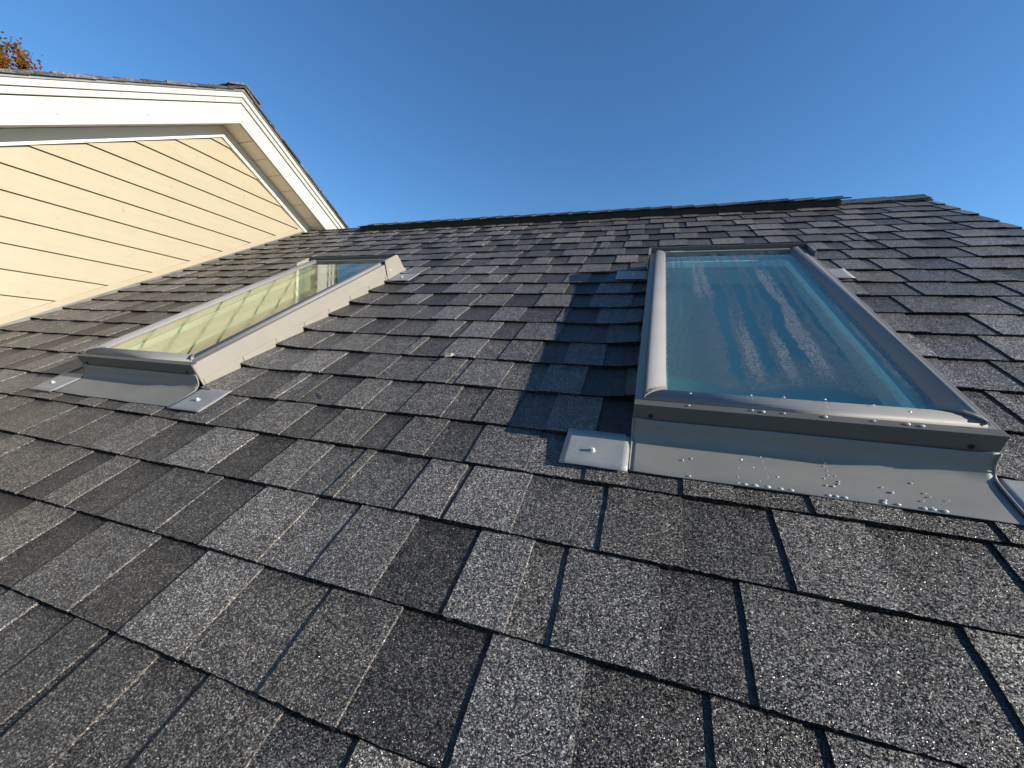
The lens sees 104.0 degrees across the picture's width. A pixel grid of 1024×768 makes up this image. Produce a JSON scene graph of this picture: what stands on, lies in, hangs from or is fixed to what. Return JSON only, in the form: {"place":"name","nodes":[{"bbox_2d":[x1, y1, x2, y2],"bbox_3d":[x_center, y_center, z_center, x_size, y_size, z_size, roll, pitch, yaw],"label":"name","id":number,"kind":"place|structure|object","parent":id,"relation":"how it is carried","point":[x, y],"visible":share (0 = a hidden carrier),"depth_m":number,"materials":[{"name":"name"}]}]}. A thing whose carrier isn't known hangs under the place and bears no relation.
{"place":"outdoors","nodes":[
{"label":"outdoors","id":0,"kind":"place"},
{"bbox_2d":[0,0,1023,228],"label":"sky","id":1,"kind":"structure","parent":0,"point":[398,111],"materials":[{"name":"blue"}]},
{"label":"ground","id":2,"kind":"structure","parent":0,"visible":0},
{"bbox_2d":[0,31,43,70],"bbox_3d":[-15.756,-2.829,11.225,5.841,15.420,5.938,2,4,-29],"label":"maple tree","id":3,"kind":"object","parent":2,"relation":"on","point":[19,60],"visible":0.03,"depth_m":11.11,"materials":[{"name":"orange plant"}]},
{"bbox_2d":[0,68,349,326],"bbox_3d":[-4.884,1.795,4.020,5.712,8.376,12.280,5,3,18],"label":"gabled house","id":4,"kind":"structure","parent":2,"relation":"on","point":[109,185],"depth_m":2.45,"materials":[{"name":"beige plastic"}]},
{"bbox_2d":[0,194,1023,767],"bbox_3d":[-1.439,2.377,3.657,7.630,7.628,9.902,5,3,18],"label":"roof","id":5,"kind":"structure","parent":2,"relation":"on","point":[736,484],"depth_m":0.70,"materials":[{"name":"grey asphalt"}]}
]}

